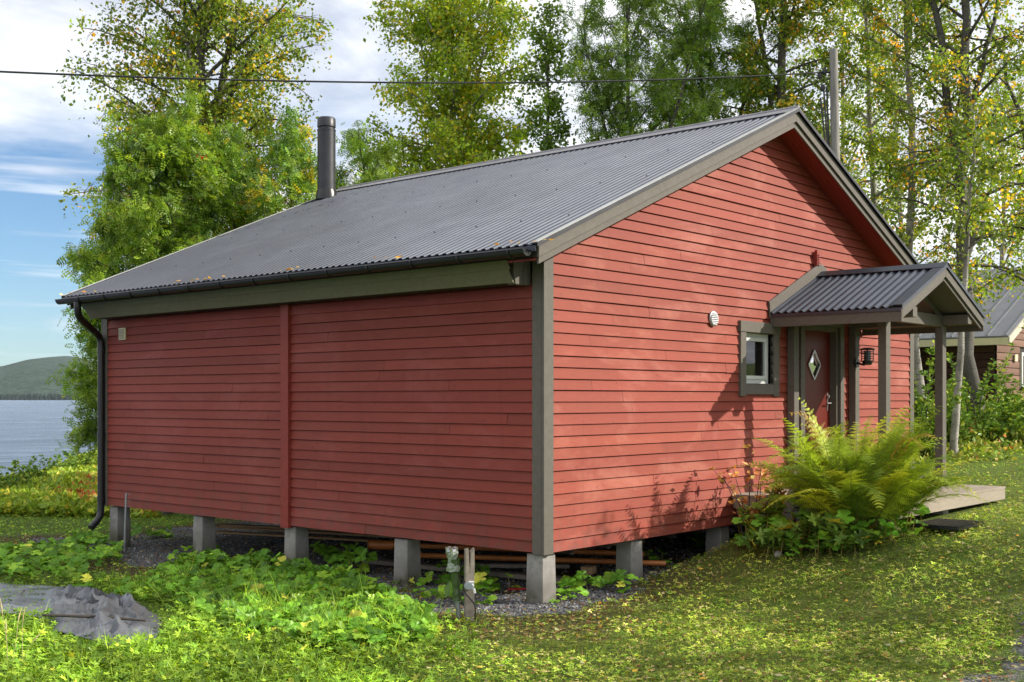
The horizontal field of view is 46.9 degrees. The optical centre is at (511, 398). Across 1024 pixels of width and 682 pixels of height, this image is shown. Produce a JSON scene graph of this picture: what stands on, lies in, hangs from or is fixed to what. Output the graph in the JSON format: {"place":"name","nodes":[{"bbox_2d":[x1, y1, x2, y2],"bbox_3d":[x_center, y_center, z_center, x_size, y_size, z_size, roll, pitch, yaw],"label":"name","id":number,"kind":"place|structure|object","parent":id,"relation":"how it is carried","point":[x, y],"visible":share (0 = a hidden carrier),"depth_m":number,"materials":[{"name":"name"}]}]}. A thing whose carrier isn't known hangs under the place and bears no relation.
{"place":"outdoors","nodes":[
{"label":"outdoors","id":0,"kind":"place"},
{"bbox_2d":[0,400,97,475],"bbox_3d":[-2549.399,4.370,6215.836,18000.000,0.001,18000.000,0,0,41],"label":"water","id":1,"kind":"structure","parent":0,"point":[29,429],"depth_m":162.38,"materials":[{"name":"blue liquid"}]},
{"bbox_2d":[0,356,97,395],"bbox_3d":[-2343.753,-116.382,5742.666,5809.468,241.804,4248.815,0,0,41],"label":"hills","id":2,"kind":"structure","parent":0,"point":[30,376],"depth_m":4708.49,"materials":[{"name":"green plant"}]},
{"bbox_2d":[0,445,1023,681],"bbox_3d":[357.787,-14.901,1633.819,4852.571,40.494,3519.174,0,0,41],"label":"ground","id":3,"kind":"structure","parent":0,"point":[670,577],"depth_m":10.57,"materials":[{"name":"green plant"}]},
{"bbox_2d":[0,475,15,487],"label":"bank sapling","id":4,"kind":"object","parent":3,"relation":"on","point":[5,482],"visible":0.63,"depth_m":23.97,"materials":[{"name":"green plant"}]},
{"bbox_2d":[0,599,39,670],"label":"dry grass tuft","id":5,"kind":"object","parent":3,"relation":"on","point":[17,629],"visible":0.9,"depth_m":8.82,"materials":[{"name":"plant"}]},
{"bbox_2d":[0,459,42,484],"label":"bank sapling","id":6,"kind":"object","parent":3,"relation":"on","point":[26,476],"visible":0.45,"depth_m":25.07,"materials":[{"name":"green plant"}]},
{"bbox_2d":[0,454,58,476],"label":"bank sapling","id":7,"kind":"object","parent":3,"relation":"on","point":[40,472],"visible":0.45,"depth_m":27.89,"materials":[{"name":"green plant"}]},
{"bbox_2d":[0,393,80,399],"bbox_3d":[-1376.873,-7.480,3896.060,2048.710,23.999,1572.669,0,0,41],"label":"shore forest","id":8,"kind":"object","parent":3,"relation":"on","point":[29,396],"visible":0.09,"depth_m":3708.23,"materials":[{"name":"green plant"}]},
{"bbox_2d":[50,453,81,467],"bbox_3d":[-11.780,1.725,31.119,0.757,0.605,1.148,0,0,-26],"label":"bank sapling","id":9,"kind":"object","parent":3,"relation":"on","point":[64,464],"visible":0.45,"depth_m":31.01,"materials":[{"name":"green plant"}]},
{"bbox_2d":[55,438,96,465],"bbox_3d":[-12.258,1.567,33.056,1.239,0.962,1.262,0,0,26],"label":"bank sapling","id":10,"kind":"object","parent":3,"relation":"on","point":[87,460],"visible":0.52,"depth_m":33.06,"materials":[{"name":"green plant"}]},
{"bbox_2d":[0,583,161,646],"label":"tarpaulin","id":11,"kind":"object","parent":3,"relation":"on","point":[70,599],"visible":0.94,"depth_m":10.85,"materials":[{"name":"grey plastic"}]},
{"bbox_2d":[42,614,145,621],"bbox_3d":[-3.625,1.899,10.240,0.900,0.071,0.027,0,0,0],"label":"stick","id":12,"kind":"object","parent":11,"relation":"on","point":[87,616],"visible":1,"depth_m":10.23,"materials":[{"name":"grey wood"}]},
{"bbox_2d":[0,449,162,517],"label":"shore undergrowth","id":13,"kind":"object","parent":3,"relation":"on","point":[67,491],"visible":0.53,"depth_m":21.82,"materials":[{"name":"green plant"}]},
{"bbox_2d":[45,225,131,469],"bbox_3d":[-7.406,-0.506,21.408,1.784,5.306,1.610,0,0,11],"label":"rowan tree","id":14,"kind":"object","parent":3,"relation":"on","point":[88,392],"visible":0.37,"depth_m":21.18,"materials":[{"name":"green plant"}]},
{"bbox_2d":[92,532,108,542],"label":"coltsfoot plant","id":15,"kind":"object","parent":3,"relation":"on","point":[98,534],"visible":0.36,"depth_m":16.20,"materials":[{"name":"green plant"}]},
{"bbox_2d":[123,493,129,551],"bbox_3d":[-5.081,1.684,15.567,0.040,0.880,0.062,2,0,41],"label":"steel rod","id":16,"kind":"object","parent":3,"relation":"on","point":[125,522],"visible":0.88,"depth_m":15.55,"materials":[{"name":"grey metal"}]},
{"bbox_2d":[131,523,173,539],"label":"coltsfoot plant","id":17,"kind":"object","parent":3,"relation":"on","point":[137,528],"visible":0.98,"depth_m":16.95,"materials":[{"name":"green plant"}]},
{"bbox_2d":[56,76,251,515],"bbox_3d":[-5.901,-1.726,20.477,3.467,7.806,3.190,0,0,14],"label":"rowan tree","id":18,"kind":"object","parent":3,"relation":"on","point":[150,216],"visible":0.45,"depth_m":20.11,"materials":[{"name":"green plant"}]},
{"bbox_2d":[52,0,337,257],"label":"birch tree","id":19,"kind":"object","parent":3,"relation":"on","point":[199,14],"visible":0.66,"depth_m":23.48,"materials":[{"name":"green plant"}]},
{"bbox_2d":[0,528,441,653],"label":"coltsfoot patch","id":20,"kind":"object","parent":3,"relation":"on","point":[73,554],"visible":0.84,"depth_m":11.85,"materials":[{"name":"green plant"}]},
{"bbox_2d":[0,551,494,681],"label":"lush weeds","id":21,"kind":"object","parent":3,"relation":"on","point":[126,667],"visible":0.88,"depth_m":9.03,"materials":[{"name":"green plant"}]},
{"bbox_2d":[222,140,289,228],"bbox_3d":[-5.955,-1.994,27.177,3.488,8.254,3.636,0,0,41],"label":"birch tree","id":22,"kind":"object","parent":3,"relation":"on","point":[272,183],"depth_m":27.09,"materials":[{"name":"green plant"}]},
{"bbox_2d":[188,102,336,240],"bbox_3d":[-3.930,-1.630,21.163,3.642,7.189,3.131,0,0,-5],"label":"rowan tree","id":23,"kind":"object","parent":3,"relation":"on","point":[294,154],"visible":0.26,"depth_m":20.71,"materials":[{"name":"green plant"}]},
{"bbox_2d":[216,530,420,542],"bbox_3d":[-2.596,1.820,15.519,3.132,0.026,0.120,0,0,24],"label":"plank","id":24,"kind":"object","parent":3,"relation":"on","point":[283,535],"visible":0.5,"depth_m":15.64,"materials":[{"name":"brown wood"}]},
{"bbox_2d":[215,525,398,537],"bbox_3d":[-2.713,1.770,15.727,3.276,0.026,0.120,0,0,25],"label":"plank","id":25,"kind":"object","parent":24,"relation":"on","point":[318,532],"visible":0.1,"depth_m":15.62,"materials":[{"name":"brown wood"}]},
{"bbox_2d":[220,524,341,531],"bbox_3d":[-2.692,1.720,15.636,2.674,0.026,0.120,0,0,20],"label":"plank","id":26,"kind":"object","parent":25,"relation":"on","point":[252,526],"visible":0.48,"depth_m":15.86,"materials":[{"name":"brown wood"}]},
{"bbox_2d":[309,541,358,563],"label":"coltsfoot plant","id":27,"kind":"object","parent":3,"relation":"on","point":[326,551],"visible":0.85,"depth_m":14.19,"materials":[{"name":"green plant"}]},
{"bbox_2d":[326,546,377,574],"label":"coltsfoot plant","id":28,"kind":"object","parent":3,"relation":"on","point":[360,552],"visible":0.86,"depth_m":13.30,"materials":[{"name":"green plant"}]},
{"bbox_2d":[316,120,413,189],"bbox_3d":[-2.904,-1.906,23.129,2.421,7.011,2.528,0,0,41],"label":"rowan tree","id":29,"kind":"object","parent":3,"relation":"on","point":[357,142],"visible":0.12,"depth_m":22.80,"materials":[{"name":"green plant"}]},
{"bbox_2d":[367,539,394,549],"bbox_3d":[-1.514,1.700,13.739,0.304,0.134,0.138,0,0,14],"label":"orange pipe","id":30,"kind":"object","parent":3,"relation":"on","point":[381,544],"visible":0.93,"depth_m":13.70,"materials":[{"name":"plastic"}]},
{"bbox_2d":[396,571,432,585],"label":"coltsfoot plant","id":31,"kind":"object","parent":3,"relation":"on","point":[423,580],"visible":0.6,"depth_m":12.36,"materials":[{"name":"green plant"}]},
{"bbox_2d":[411,581,462,599],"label":"coltsfoot plant","id":32,"kind":"object","parent":3,"relation":"on","point":[439,593],"visible":0.69,"depth_m":11.55,"materials":[{"name":"green plant"}]},
{"bbox_2d":[344,0,540,181],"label":"birch tree","id":33,"kind":"object","parent":3,"relation":"on","point":[460,140],"visible":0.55,"depth_m":26.41,"materials":[{"name":"green plant"}]},
{"bbox_2d":[444,546,461,619],"bbox_3d":[-0.520,1.664,10.431,0.138,0.709,0.133,0,0,41],"label":"wrapped pipe","id":34,"kind":"object","parent":3,"relation":"on","point":[453,567],"visible":0.98,"depth_m":10.40,"materials":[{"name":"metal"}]},
{"bbox_2d":[433,557,489,583],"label":"coltsfoot plant","id":35,"kind":"object","parent":3,"relation":"on","point":[445,578],"visible":0.44,"depth_m":12.51,"materials":[{"name":"green plant"}]},
{"bbox_2d":[362,559,561,581],"bbox_3d":[-0.609,1.894,13.092,2.888,0.096,0.130,0,0,39],"label":"grey plank","id":36,"kind":"object","parent":3,"relation":"on","point":[493,573],"visible":0.28,"depth_m":13.10,"materials":[{"name":"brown wood"}]},
{"bbox_2d":[459,562,569,567],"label":"plank","id":37,"kind":"structure","parent":36,"relation":"on","point":[517,565],"depth_m":12.83,"materials":[{"name":"brown wood"}]},
{"bbox_2d":[463,548,475,621],"bbox_3d":[-0.379,1.665,10.361,0.110,0.708,0.101,0,0,-17],"label":"wooden stake","id":38,"kind":"object","parent":3,"relation":"on","point":[469,592],"visible":0.92,"depth_m":10.36,"materials":[{"name":"grey wood"}]},
{"bbox_2d":[461,589,496,604],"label":"coltsfoot plant","id":39,"kind":"object","parent":3,"relation":"on","point":[492,597],"visible":0.62,"depth_m":11.14,"materials":[{"name":"green plant"}]},
{"bbox_2d":[474,571,522,594],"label":"coltsfoot plant","id":40,"kind":"object","parent":3,"relation":"on","point":[489,584],"visible":0.91,"depth_m":11.79,"materials":[{"name":"green plant"}]},
{"bbox_2d":[4,449,1023,681],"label":"leaf litter","id":41,"kind":"object","parent":3,"relation":"on","point":[624,625],"visible":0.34,"depth_m":10.34,"materials":[{"name":"yellow plant"}]},
{"bbox_2d":[507,588,525,590],"bbox_3d":[0.057,1.918,11.896,0.206,0.020,0.025,0,0,-10],"label":"red handle","id":42,"kind":"object","parent":3,"relation":"on","point":[508,589],"visible":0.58,"depth_m":11.88,"materials":[{"name":"plastic"}]},
{"bbox_2d":[392,542,643,556],"bbox_3d":[0.040,1.686,13.254,2.886,0.086,0.075,0,0,13],"label":"orange pipe","id":43,"kind":"object","parent":3,"relation":"on","point":[576,551],"visible":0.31,"depth_m":13.29,"materials":[{"name":"plastic"}]},
{"bbox_2d":[55,105,985,603],"bbox_3d":[0.766,-1.118,16.342,9.616,6.783,9.924,0,0,41],"label":"cabin","id":44,"kind":"object","parent":3,"relation":"on","point":[645,339],"visible":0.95,"depth_m":13.27,"materials":[{"name":"red paint"}]},
{"bbox_2d":[60,239,554,294],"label":"roof leaves","id":45,"kind":"object","parent":44,"relation":"on","point":[298,266],"visible":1,"depth_m":12.64,"materials":[{"name":"plant"}]},
{"bbox_2d":[746,333,772,384],"bbox_3d":[2.892,-0.474,14.109,0.135,0.612,0.670,0,0,41],"label":"window","id":46,"kind":"structure","parent":44,"relation":"in","point":[756,344],"depth_m":14.18,"materials":[{"name":"white paint"}]},
{"bbox_2d":[805,330,831,451],"bbox_3d":[3.937,0.100,15.348,0.110,1.960,0.890,0,0,41],"label":"door","id":47,"kind":"structure","parent":44,"relation":"in","point":[817,344],"depth_m":15.43,"materials":[{"name":"red paint"}]},
{"bbox_2d":[503,0,581,156],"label":"birch tree","id":48,"kind":"object","parent":3,"relation":"on","point":[552,100],"visible":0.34,"depth_m":24.96,"materials":[{"name":"green plant"}]},
{"bbox_2d":[420,552,665,565],"bbox_3d":[0.306,1.727,12.722,2.681,0.121,0.070,0,0,4],"label":"orange pipe","id":49,"kind":"object","parent":3,"relation":"on","point":[557,559],"visible":0.6,"depth_m":12.71,"materials":[{"name":"plastic"}]},
{"bbox_2d":[548,586,588,602],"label":"coltsfoot plant","id":50,"kind":"object","parent":3,"relation":"on","point":[562,591],"visible":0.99,"depth_m":11.34,"materials":[{"name":"green plant"}]},
{"bbox_2d":[556,570,602,595],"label":"coltsfoot plant","id":51,"kind":"object","parent":3,"relation":"on","point":[574,581],"visible":0.9,"depth_m":11.81,"materials":[{"name":"green plant"}]},
{"bbox_2d":[581,565,595,574],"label":"timber block","id":52,"kind":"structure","parent":3,"relation":"on","point":[590,569],"depth_m":12.36,"materials":[{"name":"brown wood"}]},
{"bbox_2d":[589,569,638,592],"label":"coltsfoot plant","id":53,"kind":"object","parent":3,"relation":"on","point":[609,577],"visible":1,"depth_m":11.85,"materials":[{"name":"green plant"}]},
{"bbox_2d":[552,0,733,143],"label":"rowan tree","id":54,"kind":"object","parent":3,"relation":"on","point":[664,102],"visible":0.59,"depth_m":24.38,"materials":[{"name":"green plant"}]},
{"bbox_2d":[642,549,677,567],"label":"coltsfoot plant","id":55,"kind":"object","parent":3,"relation":"on","point":[651,557],"visible":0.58,"depth_m":13.18,"materials":[{"name":"green plant"}]},
{"bbox_2d":[608,21,717,131],"bbox_3d":[4.672,-5.185,35.901,4.232,12.614,4.215,0,0,41],"label":"birch tree","id":56,"kind":"object","parent":3,"relation":"on","point":[655,41],"visible":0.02,"depth_m":35.91,"materials":[{"name":"green plant"}]},
{"bbox_2d":[400,508,1023,681],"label":"fallen leaves","id":57,"kind":"object","parent":3,"relation":"on","point":[715,631],"visible":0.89,"depth_m":8.86,"materials":[{"name":"plant"}]},
{"bbox_2d":[687,523,744,547],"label":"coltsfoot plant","id":58,"kind":"object","parent":3,"relation":"on","point":[700,539],"visible":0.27,"depth_m":14.95,"materials":[{"name":"green plant"}]},
{"bbox_2d":[635,0,807,132],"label":"rowan tree","id":59,"kind":"object","parent":3,"relation":"on","point":[702,88],"visible":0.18,"depth_m":25.57,"materials":[{"name":"green plant"}]},
{"bbox_2d":[730,524,742,531],"bbox_3d":[3.112,1.814,16.384,0.177,0.269,0.218,0,0,16],"label":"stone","id":60,"kind":"object","parent":3,"relation":"on","point":[735,530],"visible":0.19,"depth_m":16.30,"materials":[{"name":"grey stone"}]},
{"bbox_2d":[709,444,793,535],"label":"dry stalks","id":61,"kind":"object","parent":3,"relation":"on","point":[756,472],"visible":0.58,"depth_m":12.98,"materials":[{"name":"brown plant"}]},
{"bbox_2d":[732,501,796,553],"bbox_3d":[2.686,1.378,12.602,0.636,0.535,0.741,0,0,-9],"label":"coltsfoot plant","id":62,"kind":"object","parent":3,"relation":"on","point":[753,522],"visible":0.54,"depth_m":12.61,"materials":[{"name":"green plant"}]},
{"bbox_2d":[738,490,801,527],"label":"shrub","id":63,"kind":"object","parent":3,"relation":"on","point":[761,513],"visible":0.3,"depth_m":12.75,"materials":[{"name":"green plant"}]},
{"bbox_2d":[774,551,781,556],"bbox_3d":[2.756,1.614,12.222,0.083,0.084,0.102,0,0,41],"label":"stone","id":64,"kind":"object","parent":3,"relation":"on","point":[776,552],"visible":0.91,"depth_m":12.19,"materials":[{"name":"grey stone"}]},
{"bbox_2d":[739,517,820,554],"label":"lobed leaf plant","id":65,"kind":"object","parent":3,"relation":"on","point":[760,539],"visible":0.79,"depth_m":12.13,"materials":[{"name":"green plant"}]},
{"bbox_2d":[694,0,867,187],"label":"birch tree","id":66,"kind":"object","parent":3,"relation":"on","point":[752,59],"visible":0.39,"depth_m":25.19,"materials":[{"name":"green plant"}]},
{"bbox_2d":[764,463,806,518],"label":"dry stalks","id":67,"kind":"object","parent":3,"relation":"on","point":[776,491],"visible":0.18,"depth_m":13.00,"materials":[{"name":"brown plant"}]},
{"bbox_2d":[782,487,798,521],"bbox_3d":[3.055,1.223,12.861,0.388,0.558,0.193,0,0,-4],"label":"birch stump","id":68,"kind":"object","parent":3,"relation":"on","point":[786,514],"visible":0.17,"depth_m":12.81,"materials":[{"name":"wood"}]},
{"bbox_2d":[763,506,828,559],"bbox_3d":[2.975,1.368,12.250,0.735,0.573,0.764,0,0,41],"label":"coltsfoot plant","id":69,"kind":"object","parent":3,"relation":"on","point":[773,519],"visible":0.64,"depth_m":12.12,"materials":[{"name":"green plant"}]},
{"bbox_2d":[768,518,858,554],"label":"lobed leaf plant","id":70,"kind":"object","parent":3,"relation":"on","point":[822,547],"visible":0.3,"depth_m":12.07,"materials":[{"name":"green plant"}]},
{"bbox_2d":[817,48,839,159],"bbox_3d":[5.773,-2.406,21.013,0.681,7.617,0.199,0,0,3],"label":"utility pole","id":71,"kind":"object","parent":3,"relation":"on","point":[834,113],"visible":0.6,"depth_m":20.95,"materials":[{"name":"grey wood"}]},
{"bbox_2d":[0,71,821,83],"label":"power cable","id":72,"kind":"object","parent":71,"relation":"attached to","point":[69,74],"visible":1,"depth_m":16.48,"materials":[{"name":"black plastic"}]},
{"bbox_2d":[794,511,875,561],"bbox_3d":[3.280,1.344,12.084,0.739,0.567,0.763,0,0,-4],"label":"coltsfoot plant","id":73,"kind":"object","parent":3,"relation":"on","point":[864,524],"visible":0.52,"depth_m":11.88,"materials":[{"name":"green plant"}]},
{"bbox_2d":[799,512,885,552],"bbox_3d":[3.370,1.351,12.017,0.898,0.435,0.964,0,0,24],"label":"lobed leaf plant","id":74,"kind":"object","parent":3,"relation":"on","point":[830,524],"visible":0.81,"depth_m":11.81,"materials":[{"name":"green plant"}]},
{"bbox_2d":[791,0,905,221],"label":"birch tree","id":75,"kind":"object","parent":3,"relation":"on","point":[852,162],"visible":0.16,"depth_m":33.88,"materials":[{"name":"green plant"}]},
{"bbox_2d":[727,397,995,526],"bbox_3d":[3.681,0.646,12.341,2.694,1.328,2.572,0,0,-10],"label":"fern","id":76,"kind":"object","parent":3,"relation":"on","point":[872,481],"visible":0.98,"depth_m":11.93,"materials":[{"name":"green plant"}]},
{"bbox_2d":[732,484,1005,529],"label":"wooden deck","id":77,"kind":"structure","parent":3,"relation":"on","point":[944,505],"depth_m":13.69,"materials":[{"name":"brown wood"}]},
{"bbox_2d":[806,0,934,238],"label":"birch tree","id":78,"kind":"object","parent":3,"relation":"on","point":[858,112],"visible":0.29,"depth_m":26.98,"materials":[{"name":"green plant"}]},
{"bbox_2d":[836,502,907,556],"bbox_3d":[3.583,1.285,12.007,0.729,0.592,0.763,0,0,41],"label":"coltsfoot plant","id":79,"kind":"object","parent":3,"relation":"on","point":[887,528],"visible":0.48,"depth_m":11.86,"materials":[{"name":"green plant"}]},
{"bbox_2d":[860,503,930,540],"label":"coltsfoot plant","id":80,"kind":"object","parent":3,"relation":"on","point":[921,511],"visible":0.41,"depth_m":12.17,"materials":[{"name":"green plant"}]},
{"bbox_2d":[845,0,961,263],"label":"birch tree","id":81,"kind":"object","parent":3,"relation":"on","point":[889,9],"visible":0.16,"depth_m":37.90,"materials":[{"name":"green plant"}]},
{"bbox_2d":[831,0,1006,397],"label":"birch tree","id":82,"kind":"object","parent":3,"relation":"on","point":[893,152],"visible":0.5,"depth_m":24.93,"materials":[{"name":"green plant"}]},
{"bbox_2d":[916,389,965,432],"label":"willow shrub","id":83,"kind":"object","parent":3,"relation":"on","point":[930,405],"visible":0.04,"depth_m":21.71,"materials":[{"name":"green plant"}]},
{"bbox_2d":[914,341,971,459],"bbox_3d":[6.860,-0.001,20.436,1.582,2.167,2.353,0,0,-2],"label":"willow shrub","id":84,"kind":"object","parent":3,"relation":"on","point":[918,411],"visible":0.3,"depth_m":20.09,"materials":[{"name":"green plant"}]},
{"bbox_2d":[869,0,1023,422],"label":"birch tree","id":85,"kind":"object","parent":3,"relation":"on","point":[944,65],"visible":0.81,"depth_m":23.11,"materials":[{"name":"green plant"}]},
{"bbox_2d":[911,518,983,530],"bbox_3d":[4.592,1.321,12.441,0.500,0.040,0.730,0,0,41],"label":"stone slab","id":86,"kind":"object","parent":3,"relation":"on","point":[948,524],"visible":0.95,"depth_m":12.31,"materials":[{"name":"grey stone"}]},
{"bbox_2d":[915,375,993,407],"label":"willow shrub","id":87,"kind":"object","parent":3,"relation":"on","point":[989,389],"visible":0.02,"depth_m":24.45,"materials":[{"name":"green plant"}]},
{"bbox_2d":[918,382,1016,446],"bbox_3d":[8.053,0.341,21.335,1.204,1.301,1.702,0,0,-39],"label":"willow shrub","id":88,"kind":"object","parent":3,"relation":"on","point":[965,416],"visible":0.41,"depth_m":21.14,"materials":[{"name":"green plant"}]},
{"bbox_2d":[914,266,1023,400],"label":"neighbouring house","id":89,"kind":"structure","parent":3,"relation":"on","point":[1005,330],"depth_m":30.64,"materials":[{"name":"brown painted wood"},{"name":"dark grey steel"},{"name":"stained cast concrete"}]},
{"bbox_2d":[1019,352,1023,387],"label":"window","id":90,"kind":"structure","parent":89,"relation":"in","point":[1021,354],"depth_m":31.29,"materials":[{"name":"white paint"}]},
{"bbox_2d":[914,391,1023,462],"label":"tall undergrowth","id":91,"kind":"object","parent":3,"relation":"on","point":[974,450],"visible":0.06,"depth_m":20.95,"materials":[{"name":"green plant"}]},
{"bbox_2d":[918,342,1023,438],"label":"willow shrub","id":92,"kind":"object","parent":3,"relation":"on","point":[998,386],"visible":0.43,"depth_m":22.17,"materials":[{"name":"green plant"}]},
{"bbox_2d":[919,0,1023,328],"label":"birch tree","id":93,"kind":"object","parent":3,"relation":"on","point":[990,281],"visible":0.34,"depth_m":25.18,"materials":[{"name":"green plant"}]},
{"bbox_2d":[921,91,1023,457],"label":"birch tree","id":94,"kind":"object","parent":3,"relation":"on","point":[973,213],"visible":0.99,"depth_m":20.40,"materials":[{"name":"green plant"}]},
{"bbox_2d":[926,54,1023,268],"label":"birch tree","id":95,"kind":"object","parent":3,"relation":"on","point":[1001,104],"visible":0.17,"depth_m":39.73,"materials":[{"name":"green plant"}]},
{"bbox_2d":[953,378,1023,422],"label":"willow shrub","id":96,"kind":"object","parent":3,"relation":"on","point":[1007,394],"visible":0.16,"depth_m":23.30,"materials":[{"name":"green plant"}]},
{"bbox_2d":[974,409,1023,445],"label":"willow shrub","id":97,"kind":"object","parent":3,"relation":"on","point":[1009,425],"visible":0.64,"depth_m":21.90,"materials":[{"name":"green plant"}]},
{"bbox_2d":[991,393,1023,418],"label":"willow shrub","id":98,"kind":"object","parent":3,"relation":"on","point":[1021,410],"visible":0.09,"depth_m":23.54,"materials":[{"name":"green plant"}]},
{"bbox_2d":[0,0,1023,365],"label":"sky","id":99,"kind":"structure","parent":0,"point":[42,151],"materials":[{"name":"blue"}]},
{"bbox_2d":[33,474,1023,637],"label":"gravel","id":100,"kind":"structure","parent":0,"point":[506,584],"depth_m":13.53,"materials":[{"name":"grey gravel"}]}
]}

